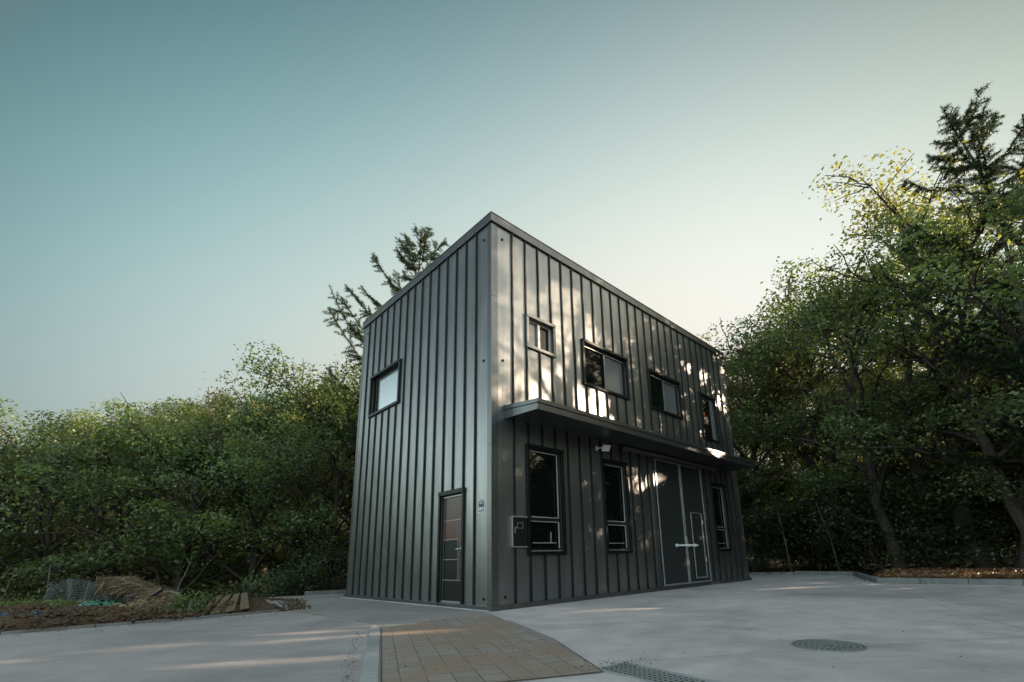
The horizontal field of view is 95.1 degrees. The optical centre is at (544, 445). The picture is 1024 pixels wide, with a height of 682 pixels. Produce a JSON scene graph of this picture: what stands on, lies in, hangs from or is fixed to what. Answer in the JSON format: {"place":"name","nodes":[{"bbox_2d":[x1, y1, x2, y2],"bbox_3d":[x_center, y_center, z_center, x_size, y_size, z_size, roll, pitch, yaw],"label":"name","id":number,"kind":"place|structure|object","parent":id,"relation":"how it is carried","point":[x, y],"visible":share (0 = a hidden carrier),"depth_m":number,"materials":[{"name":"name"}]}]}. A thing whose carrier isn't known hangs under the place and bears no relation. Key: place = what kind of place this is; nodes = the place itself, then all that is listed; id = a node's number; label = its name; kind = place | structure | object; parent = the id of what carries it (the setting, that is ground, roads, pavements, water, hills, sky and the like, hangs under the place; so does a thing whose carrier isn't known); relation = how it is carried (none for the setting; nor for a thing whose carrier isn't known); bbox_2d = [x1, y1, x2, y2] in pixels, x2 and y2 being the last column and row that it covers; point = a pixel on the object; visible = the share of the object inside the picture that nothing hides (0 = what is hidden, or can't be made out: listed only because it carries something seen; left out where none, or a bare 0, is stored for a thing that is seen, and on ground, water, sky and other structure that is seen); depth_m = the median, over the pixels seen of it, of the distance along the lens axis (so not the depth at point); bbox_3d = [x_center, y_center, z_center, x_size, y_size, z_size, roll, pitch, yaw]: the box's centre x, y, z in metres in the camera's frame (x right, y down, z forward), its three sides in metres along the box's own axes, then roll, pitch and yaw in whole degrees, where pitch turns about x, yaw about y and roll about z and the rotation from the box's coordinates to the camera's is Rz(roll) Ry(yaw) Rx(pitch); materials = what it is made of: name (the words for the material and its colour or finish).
{"place":"outdoors","nodes":[
{"label":"outdoors","id":0,"kind":"place"},
{"bbox_2d":[0,611,370,681],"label":"parking slab","id":1,"kind":"structure","parent":0,"point":[286,646],"depth_m":5.17,"materials":[{"name":"concrete"}]},
{"bbox_2d":[265,594,491,627],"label":"side pavement","id":2,"kind":"structure","parent":0,"point":[380,614],"depth_m":9.02,"materials":[{"name":"concrete"}]},
{"bbox_2d":[382,615,598,681],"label":"paver walk","id":3,"kind":"structure","parent":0,"point":[558,659],"depth_m":4.60,"materials":[{"name":"concrete"}]},
{"bbox_2d":[0,465,1015,619],"bbox_3d":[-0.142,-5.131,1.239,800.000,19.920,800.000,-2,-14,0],"label":"ground","id":4,"kind":"structure","parent":0,"point":[866,570],"depth_m":32.42,"materials":[{"name":"soil"}]},
{"bbox_2d":[0,426,105,599],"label":"broadleaf tree","id":5,"kind":"object","parent":4,"relation":"on","point":[8,528],"visible":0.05,"depth_m":28.05,"materials":[{"name":"green plant"}]},
{"bbox_2d":[0,421,133,600],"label":"broadleaf tree","id":6,"kind":"object","parent":4,"relation":"on","point":[26,508],"visible":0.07,"depth_m":21.02,"materials":[{"name":"green plant"}]},
{"bbox_2d":[0,435,137,601],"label":"broadleaf tree","id":7,"kind":"object","parent":4,"relation":"on","point":[5,479],"visible":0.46,"depth_m":18.02,"materials":[{"name":"green plant"}]},
{"bbox_2d":[0,601,152,631],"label":"soil bed","id":8,"kind":"object","parent":4,"relation":"on","point":[20,623],"visible":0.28,"depth_m":8.04,"materials":[{"name":"soil"}]},
{"bbox_2d":[0,593,126,607],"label":"weeds","id":9,"kind":"object","parent":8,"relation":"on","point":[61,602],"visible":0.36,"depth_m":11.30,"materials":[{"name":"green plant"}]},
{"bbox_2d":[76,597,126,606],"bbox_3d":[-10.104,3.629,10.714,1.321,0.278,0.814,-2,-14,0],"label":"tarpaulin","id":10,"kind":"object","parent":8,"relation":"on","point":[106,602],"visible":0.49,"depth_m":10.60,"materials":[{"name":"green"}]},
{"bbox_2d":[0,610,215,630],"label":"soil clods","id":11,"kind":"object","parent":8,"relation":"on","point":[132,618],"visible":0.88,"depth_m":7.94,"materials":[{"name":"soil"}]},
{"bbox_2d":[43,565,174,605],"bbox_3d":[-10.417,3.333,10.904,5.584,1.202,0.782,-8,-15,23],"label":"net fence","id":12,"kind":"object","parent":8,"relation":"on","point":[133,587],"visible":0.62,"depth_m":10.68,"materials":[{"name":"grey"}]},
{"bbox_2d":[0,598,274,627],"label":"soil clods","id":13,"kind":"object","parent":8,"relation":"on","point":[101,610],"visible":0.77,"depth_m":8.73,"materials":[{"name":"soil"}]},
{"bbox_2d":[119,586,190,617],"bbox_3d":[-7.919,3.224,9.618,1.525,0.694,1.288,-2,-14,0],"label":"straw heap","id":14,"kind":"object","parent":8,"relation":"on","point":[160,598],"visible":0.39,"depth_m":9.39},
{"bbox_2d":[0,431,171,601],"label":"broadleaf tree","id":15,"kind":"object","parent":4,"relation":"on","point":[23,536],"visible":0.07,"depth_m":23.03,"materials":[{"name":"green plant"}]},
{"bbox_2d":[0,400,221,598],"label":"broadleaf tree","id":16,"kind":"object","parent":4,"relation":"on","point":[73,420],"visible":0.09,"depth_m":28.43,"materials":[{"name":"green plant"}]},
{"bbox_2d":[0,398,233,601],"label":"broadleaf tree","id":17,"kind":"object","parent":4,"relation":"on","point":[61,461],"visible":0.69,"depth_m":17.31,"materials":[{"name":"green plant"}]},
{"bbox_2d":[14,403,241,600],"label":"broadleaf tree","id":18,"kind":"object","parent":4,"relation":"on","point":[171,422],"visible":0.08,"depth_m":24.13,"materials":[{"name":"green plant"}]},
{"bbox_2d":[0,408,266,602],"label":"broadleaf tree","id":19,"kind":"object","parent":4,"relation":"on","point":[111,461],"visible":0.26,"depth_m":19.54,"materials":[{"name":"green plant"}]},
{"bbox_2d":[0,609,279,634],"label":"kerb","id":20,"kind":"structure","parent":4,"relation":"on","point":[118,623],"depth_m":7.91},
{"bbox_2d":[0,392,306,604],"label":"broadleaf tree","id":21,"kind":"object","parent":4,"relation":"on","point":[222,519],"visible":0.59,"depth_m":18.25,"materials":[{"name":"green plant"}]},
{"bbox_2d":[85,388,231,530],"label":"broadleaf tree","id":22,"kind":"object","parent":4,"relation":"on","point":[163,406],"visible":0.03,"depth_m":41.09,"materials":[{"name":"green plant"}]},
{"bbox_2d":[34,400,283,589],"bbox_3d":[-25.588,4.510,32.105,14.472,15.933,15.126,9,-17,-38],"label":"broadleaf tree","id":23,"kind":"object","parent":4,"relation":"on","point":[157,413],"visible":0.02,"depth_m":30.37,"materials":[{"name":"green plant"}]},
{"bbox_2d":[155,590,214,613],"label":"weed clump","id":24,"kind":"object","parent":4,"relation":"on","point":[199,605],"visible":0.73,"depth_m":8.95,"materials":[{"name":"green plant"}]},
{"bbox_2d":[112,396,281,563],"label":"broadleaf tree","id":25,"kind":"object","parent":4,"relation":"on","point":[150,415],"visible":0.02,"depth_m":40.56,"materials":[{"name":"green plant"}]},
{"bbox_2d":[83,370,313,604],"bbox_3d":[-15.440,3.398,22.389,8.484,14.439,9.266,9,-17,-36],"label":"broadleaf tree","id":26,"kind":"object","parent":4,"relation":"on","point":[194,568],"visible":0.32,"depth_m":21.03,"materials":[{"name":"green plant"}]},
{"bbox_2d":[98,372,300,595],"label":"broadleaf tree","id":27,"kind":"object","parent":4,"relation":"on","point":[230,538],"visible":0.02,"depth_m":34.76,"materials":[{"name":"green plant"}]},
{"bbox_2d":[104,413,296,600],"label":"broadleaf tree","id":28,"kind":"object","parent":4,"relation":"on","point":[212,531],"visible":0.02,"depth_m":27.10,"materials":[{"name":"green plant"}]},
{"bbox_2d":[71,339,360,595],"bbox_3d":[-11.822,3.195,23.257,12.976,14.738,13.564,2,-14,-15],"label":"broadleaf tree","id":29,"kind":"object","parent":4,"relation":"on","point":[334,387],"visible":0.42,"depth_m":20.57,"materials":[{"name":"green plant"}]},
{"bbox_2d":[113,378,348,597],"bbox_3d":[-12.442,3.318,20.474,9.419,13.332,10.763,-4,-14,11],"label":"broadleaf tree","id":30,"kind":"object","parent":4,"relation":"on","point":[254,565],"visible":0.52,"depth_m":19.76,"materials":[{"name":"green plant"}]},
{"bbox_2d":[213,597,280,614],"bbox_3d":[-7.345,3.896,11.248,4.300,0.332,5.200,-2,-14,0],"label":"soil spread","id":31,"kind":"object","parent":4,"relation":"on","point":[265,605],"visible":0.27,"depth_m":9.94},
{"bbox_2d":[225,593,239,612],"bbox_3d":[-7.583,3.776,11.397,0.150,0.094,5.808,7,-16,-31],"label":"wooden plank","id":32,"kind":"object","parent":31,"relation":"on","point":[235,597],"visible":1,"depth_m":10.26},
{"bbox_2d":[240,592,248,609],"bbox_3d":[-7.388,3.770,11.484,0.150,0.092,5.637,7,-16,-31],"label":"wooden plank","id":33,"kind":"object","parent":31,"relation":"on","point":[244,597],"visible":1,"depth_m":10.50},
{"bbox_2d":[254,597,311,611],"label":"soil clods","id":34,"kind":"object","parent":31,"relation":"on","point":[291,607],"visible":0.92,"depth_m":10.99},
{"bbox_2d":[157,401,336,591],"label":"broadleaf tree","id":35,"kind":"object","parent":4,"relation":"on","point":[267,529],"visible":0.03,"depth_m":29.65,"materials":[{"name":"green plant"}]},
{"bbox_2d":[216,580,300,597],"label":"shrub","id":36,"kind":"object","parent":4,"relation":"on","point":[248,588],"visible":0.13,"depth_m":17.05,"materials":[{"name":"green plant"}]},
{"bbox_2d":[166,385,352,590],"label":"broadleaf tree","id":37,"kind":"object","parent":4,"relation":"on","point":[344,508],"visible":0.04,"depth_m":29.28,"materials":[{"name":"green plant"}]},
{"bbox_2d":[203,362,357,589],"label":"broadleaf tree","id":38,"kind":"object","parent":4,"relation":"on","point":[334,443],"visible":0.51,"depth_m":20.25,"materials":[{"name":"green plant"}]},
{"bbox_2d":[223,550,337,597],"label":"shrub","id":39,"kind":"object","parent":4,"relation":"on","point":[287,580],"visible":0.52,"depth_m":17.28,"materials":[{"name":"green plant"}]},
{"bbox_2d":[221,354,360,557],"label":"broadleaf tree","id":40,"kind":"object","parent":4,"relation":"on","point":[354,367],"visible":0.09,"depth_m":21.74,"materials":[{"name":"green plant"}]},
{"bbox_2d":[270,529,348,596],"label":"shrub","id":41,"kind":"object","parent":4,"relation":"on","point":[341,559],"visible":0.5,"depth_m":17.94,"materials":[{"name":"green plant"}]},
{"bbox_2d":[273,379,358,551],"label":"broadleaf tree","id":42,"kind":"object","parent":4,"relation":"on","point":[349,523],"visible":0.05,"depth_m":29.18,"materials":[{"name":"green plant"}]},
{"bbox_2d":[305,589,345,595],"bbox_3d":[-5.477,5.005,16.264,0.836,0.240,5.446,-12,-17,36],"label":"kerb corner","id":43,"kind":"object","parent":4,"relation":"on","point":[325,592],"visible":0.07,"depth_m":14.53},
{"bbox_2d":[298,223,450,460],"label":"larch tree","id":44,"kind":"object","parent":4,"relation":"on","point":[411,256],"visible":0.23,"depth_m":23.92,"materials":[{"name":"green plant"}]},
{"bbox_2d":[696,324,823,493],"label":"broadleaf tree","id":45,"kind":"object","parent":4,"relation":"on","point":[761,453],"visible":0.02,"depth_m":29.16,"materials":[{"name":"green plant"}]},
{"bbox_2d":[728,401,809,520],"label":"broadleaf tree","id":46,"kind":"object","parent":4,"relation":"on","point":[740,445],"visible":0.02,"depth_m":29.21,"materials":[{"name":"green plant"}]},
{"bbox_2d":[749,572,794,574],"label":"kerb back","id":47,"kind":"structure","parent":4,"relation":"on","point":[770,573],"depth_m":19.42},
{"bbox_2d":[731,401,817,565],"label":"broadleaf tree","id":48,"kind":"object","parent":4,"relation":"on","point":[763,478],"visible":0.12,"depth_m":28.80,"materials":[{"name":"green plant"}]},
{"bbox_2d":[741,502,815,571],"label":"shrub","id":49,"kind":"object","parent":4,"relation":"on","point":[748,524],"visible":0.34,"depth_m":22.55,"materials":[{"name":"green plant"}]},
{"bbox_2d":[738,473,819,562],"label":"shrub","id":50,"kind":"object","parent":4,"relation":"on","point":[746,497],"visible":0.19,"depth_m":28.57,"materials":[{"name":"green plant"}]},
{"bbox_2d":[734,392,840,548],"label":"broadleaf tree","id":51,"kind":"object","parent":4,"relation":"on","point":[771,456],"visible":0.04,"depth_m":31.49,"materials":[{"name":"green plant"}]},
{"bbox_2d":[739,462,840,564],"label":"shrub","id":52,"kind":"object","parent":4,"relation":"on","point":[777,490],"visible":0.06,"depth_m":29.32,"materials":[{"name":"green plant"}]},
{"bbox_2d":[745,510,840,571],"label":"shrub","id":53,"kind":"object","parent":4,"relation":"on","point":[777,530],"visible":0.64,"depth_m":22.11,"materials":[{"name":"green plant"}]},
{"bbox_2d":[721,294,894,568],"bbox_3d":[12.441,-0.149,29.871,16.032,15.849,15.338,-9,-16,29],"label":"broadleaf tree","id":54,"kind":"object","parent":4,"relation":"on","point":[753,452],"visible":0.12,"depth_m":26.65,"materials":[{"name":"green plant"}]},
{"bbox_2d":[752,491,881,569],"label":"shrub","id":55,"kind":"object","parent":4,"relation":"on","point":[800,515],"visible":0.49,"depth_m":21.98,"materials":[{"name":"green plant"}]},
{"bbox_2d":[755,487,890,569],"bbox_3d":[14.730,4.415,24.990,8.064,4.620,7.320,6,-16,-30],"label":"shrub","id":56,"kind":"object","parent":4,"relation":"on","point":[797,558],"visible":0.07,"depth_m":24.37,"materials":[{"name":"green plant"}]},
{"bbox_2d":[725,287,930,568],"bbox_3d":[14.327,-1.248,26.845,11.942,16.666,13.043,-4,-14,11],"label":"broadleaf tree","id":57,"kind":"object","parent":4,"relation":"on","point":[809,461],"visible":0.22,"depth_m":25.50,"materials":[{"name":"green plant"}]},
{"bbox_2d":[768,496,890,572],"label":"shrub","id":58,"kind":"object","parent":4,"relation":"on","point":[851,541],"visible":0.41,"depth_m":21.00,"materials":[{"name":"green plant"}]},
{"bbox_2d":[705,248,959,569],"bbox_3d":[14.884,-0.953,24.415,14.296,14.943,12.510,-5,-14,12],"label":"broadleaf tree","id":59,"kind":"object","parent":4,"relation":"on","point":[832,457],"visible":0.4,"depth_m":22.99,"materials":[{"name":"green plant"}]},
{"bbox_2d":[762,376,922,562],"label":"broadleaf tree","id":60,"kind":"object","parent":4,"relation":"on","point":[838,460],"visible":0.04,"depth_m":28.83,"materials":[{"name":"green plant"}]},
{"bbox_2d":[722,245,1010,568],"bbox_3d":[14.161,-1.458,19.931,12.545,13.720,13.486,-6,-14,17],"label":"broadleaf tree","id":61,"kind":"object","parent":4,"relation":"on","point":[868,470],"visible":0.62,"depth_m":19.00,"materials":[{"name":"green plant"}]},
{"bbox_2d":[785,441,955,564],"bbox_3d":[18.626,3.397,26.724,10.560,7.058,9.586,-7,-15,22],"label":"shrub","id":62,"kind":"object","parent":4,"relation":"on","point":[889,468],"visible":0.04,"depth_m":25.81,"materials":[{"name":"green plant"}]},
{"bbox_2d":[740,186,1023,568],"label":"broadleaf tree","id":63,"kind":"object","parent":4,"relation":"on","point":[1016,511],"visible":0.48,"depth_m":16.68,"materials":[{"name":"green plant"}]},
{"bbox_2d":[776,460,988,570],"bbox_3d":[13.845,3.255,19.720,7.616,4.363,6.914,-10,-16,31],"label":"shrub","id":64,"kind":"object","parent":4,"relation":"on","point":[885,500],"visible":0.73,"depth_m":19.27,"materials":[{"name":"green plant"}]},
{"bbox_2d":[816,368,948,550],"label":"broadleaf tree","id":65,"kind":"object","parent":4,"relation":"on","point":[924,369],"visible":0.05,"depth_m":26.84,"materials":[{"name":"green plant"}]},
{"bbox_2d":[800,466,965,565],"bbox_3d":[17.071,3.761,23.111,7.320,4.620,8.064,4,-15,-21],"label":"shrub","id":66,"kind":"object","parent":4,"relation":"on","point":[893,524],"visible":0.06,"depth_m":22.63,"materials":[{"name":"green plant"}]},
{"bbox_2d":[749,181,1023,564],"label":"broadleaf tree","id":67,"kind":"object","parent":4,"relation":"on","point":[917,461],"visible":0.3,"depth_m":19.07,"materials":[{"name":"green plant"}]},
{"bbox_2d":[755,140,1023,568],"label":"broadleaf tree","id":68,"kind":"object","parent":4,"relation":"on","point":[892,206],"visible":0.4,"depth_m":18.41,"materials":[{"name":"green plant"}]},
{"bbox_2d":[794,571,1023,585],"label":"kerb","id":69,"kind":"structure","parent":4,"relation":"on","point":[962,581],"depth_m":12.13,"materials":[{"name":"concrete"}]},
{"bbox_2d":[842,489,1015,569],"bbox_3d":[15.192,3.333,18.695,5.694,3.593,6.272,-12,-17,37],"label":"shrub","id":70,"kind":"object","parent":4,"relation":"on","point":[902,513],"visible":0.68,"depth_m":18.25,"materials":[{"name":"green plant"}]},
{"bbox_2d":[855,455,1012,562],"bbox_3d":[21.252,3.257,25.424,8.715,6.417,9.600,11,-19,-43],"label":"shrub","id":71,"kind":"object","parent":4,"relation":"on","point":[932,462],"visible":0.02,"depth_m":24.02,"materials":[{"name":"green plant"}]},
{"bbox_2d":[846,170,1023,507],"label":"broadleaf tree","id":72,"kind":"object","parent":4,"relation":"on","point":[1011,275],"visible":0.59,"depth_m":14.78,"materials":[{"name":"green plant"}]},
{"bbox_2d":[859,360,1014,518],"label":"broadleaf tree","id":73,"kind":"object","parent":4,"relation":"on","point":[940,444],"visible":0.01,"depth_m":27.23,"materials":[{"name":"green plant"}]},
{"bbox_2d":[853,288,1023,506],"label":"broadleaf tree","id":74,"kind":"object","parent":4,"relation":"on","point":[981,477],"visible":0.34,"depth_m":15.98,"materials":[{"name":"green plant"}]},
{"bbox_2d":[855,81,1023,471],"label":"larch tree","id":75,"kind":"object","parent":4,"relation":"on","point":[978,137],"visible":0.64,"depth_m":16.28,"materials":[{"name":"green plant"}]},
{"bbox_2d":[861,468,1019,564],"bbox_3d":[19.344,2.926,20.997,8.960,5.133,8.134,5,-15,-24],"label":"shrub","id":76,"kind":"object","parent":4,"relation":"on","point":[951,519],"visible":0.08,"depth_m":20.88,"materials":[{"name":"green plant"}]},
{"bbox_2d":[859,468,1023,566],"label":"shrub","id":77,"kind":"object","parent":4,"relation":"on","point":[933,499],"visible":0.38,"depth_m":17.66,"materials":[{"name":"green plant"}]},
{"bbox_2d":[861,430,1023,562],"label":"shrub","id":78,"kind":"object","parent":4,"relation":"on","point":[899,464],"visible":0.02,"depth_m":24.11,"materials":[{"name":"green plant"}]},
{"bbox_2d":[871,563,1023,578],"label":"leaf bank","id":79,"kind":"structure","parent":4,"relation":"on","point":[965,576],"depth_m":13.99,"materials":[{"name":"plant"}]},
{"bbox_2d":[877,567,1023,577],"bbox_3d":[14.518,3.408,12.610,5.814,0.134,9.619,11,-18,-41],"label":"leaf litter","id":80,"kind":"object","parent":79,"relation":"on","point":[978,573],"visible":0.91,"depth_m":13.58,"materials":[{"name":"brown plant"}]},
{"bbox_2d":[904,475,1020,567],"bbox_3d":[16.576,2.688,16.807,6.580,3.850,5.702,5,-15,-26],"label":"shrub","id":81,"kind":"object","parent":4,"relation":"on","point":[998,510],"visible":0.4,"depth_m":16.69,"materials":[{"name":"green plant"}]},
{"bbox_2d":[933,456,1023,563],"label":"shrub","id":82,"kind":"object","parent":4,"relation":"on","point":[1005,526],"visible":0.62,"depth_m":15.96,"materials":[{"name":"green plant"}]},
{"bbox_2d":[947,110,1023,423],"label":"larch tree","id":83,"kind":"object","parent":4,"relation":"on","point":[1013,170],"visible":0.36,"depth_m":15.54,"materials":[{"name":"green plant"}]},
{"bbox_2d":[949,177,1023,385],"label":"broadleaf tree","id":84,"kind":"object","parent":4,"relation":"on","point":[1020,198],"visible":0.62,"depth_m":13.77,"materials":[{"name":"green plant"}]},
{"bbox_2d":[960,239,1019,284],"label":"broadleaf tree","id":85,"kind":"object","parent":4,"relation":"on","point":[1010,249],"visible":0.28,"depth_m":17.10,"materials":[{"name":"green plant"}]},
{"bbox_2d":[0,0,1023,488],"label":"sky","id":86,"kind":"structure","parent":0,"point":[183,182],"materials":[{"name":"blue"}]},
{"bbox_2d":[279,574,1023,681],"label":"concrete lot","id":87,"kind":"structure","parent":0,"point":[762,616],"depth_m":5.59,"materials":[{"name":"concrete"}]},
{"bbox_2d":[360,627,379,681],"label":"flush kerb","id":88,"kind":"structure","parent":87,"relation":"on","point":[370,671],"depth_m":4.47,"materials":[{"name":"concrete"}]},
{"bbox_2d":[341,211,755,611],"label":"metal building","id":89,"kind":"structure","parent":87,"relation":"on","point":[508,370],"depth_m":11.32,"materials":[{"name":"black"}]},
{"bbox_2d":[368,358,401,417],"bbox_3d":[-4.489,-1.581,13.164,0.177,1.260,1.840,11,-19,-43],"label":"window","id":90,"kind":"structure","parent":89,"relation":"in","point":[386,394],"depth_m":13.25,"materials":[{"name":"black"}]},
{"bbox_2d":[436,487,464,603],"bbox_3d":[-1.922,2.055,9.685,0.160,2.285,0.950,11,-19,-43],"label":"door","id":91,"kind":"structure","parent":89,"relation":"in","point":[453,520],"depth_m":9.72,"materials":[{"name":"grey metal"}]},
{"bbox_2d":[511,516,527,546],"bbox_3d":[-0.495,1.694,9.227,0.400,0.605,0.065,11,-19,-43],"label":"meter box","id":92,"kind":"object","parent":89,"relation":"attached to","point":[519,538],"visible":1,"depth_m":9.19,"materials":[{"name":"black"}]},
{"bbox_2d":[525,313,556,357],"bbox_3d":[-0.122,-2.530,10.816,0.930,0.830,0.177,11,-19,-43],"label":"window","id":93,"kind":"structure","parent":89,"relation":"in","point":[537,336],"depth_m":10.84,"materials":[{"name":"grey"}]},
{"bbox_2d":[525,443,566,554],"bbox_3d":[0.001,1.147,9.950,1.110,2.290,0.177,11,-19,-43],"label":"window","id":94,"kind":"structure","parent":89,"relation":"in","point":[542,468],"depth_m":10.01,"materials":[{"name":"black"}]},
{"bbox_2d":[581,338,630,400],"bbox_3d":[1.603,-1.985,12.399,1.920,1.240,0.177,11,-19,-43],"label":"window","id":95,"kind":"structure","parent":89,"relation":"in","point":[601,371],"depth_m":12.42,"materials":[{"name":"black"}]},
{"bbox_2d":[601,458,632,553],"bbox_3d":[1.760,1.501,11.618,1.030,2.290,0.177,11,-19,-43],"label":"window","id":96,"kind":"structure","parent":89,"relation":"in","point":[616,541],"depth_m":11.69,"materials":[{"name":"black"}]},
{"bbox_2d":[646,368,683,419],"bbox_3d":[3.670,-1.564,14.360,1.820,1.250,0.177,11,-19,-43],"label":"window","id":97,"kind":"structure","parent":89,"relation":"in","point":[662,393],"depth_m":14.40,"materials":[{"name":"black"}]},
{"bbox_2d":[653,458,698,585],"bbox_3d":[3.795,2.149,13.300,1.920,3.440,0.109,11,-19,-43],"label":"sliding door","id":98,"kind":"structure","parent":89,"relation":"in","point":[671,525],"depth_m":13.07,"materials":[{"name":"grey"}]},
{"bbox_2d":[679,464,711,582],"bbox_3d":[4.517,2.299,14.002,1.265,3.440,0.085,11,-19,-43],"label":"sliding door","id":99,"kind":"structure","parent":89,"relation":"in","point":[690,477],"depth_m":13.97,"materials":[{"name":"grey"}]},
{"bbox_2d":[698,392,719,443],"bbox_3d":[5.661,-0.955,16.192,1.130,1.660,0.177,11,-19,-43],"label":"window","id":100,"kind":"structure","parent":89,"relation":"in","point":[708,427],"depth_m":16.30,"materials":[{"name":"black"}]},
{"bbox_2d":[710,482,732,550],"bbox_3d":[5.770,2.342,15.414,1.000,2.200,0.177,11,-19,-43],"label":"window","id":101,"kind":"structure","parent":89,"relation":"in","point":[716,492],"depth_m":15.51,"materials":[{"name":"black"}]},
{"bbox_2d":[595,662,720,681],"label":"drain grate","id":102,"kind":"object","parent":87,"relation":"on","point":[647,674],"visible":0.99,"depth_m":3.61,"materials":[{"name":"grey"}]},
{"bbox_2d":[792,639,866,651],"bbox_3d":[2.755,1.950,4.542,0.630,0.034,0.630,-2,-14,0],"label":"manhole cover","id":103,"kind":"object","parent":87,"relation":"on","point":[824,645],"visible":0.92,"depth_m":4.51,"materials":[{"name":"silver metal"}]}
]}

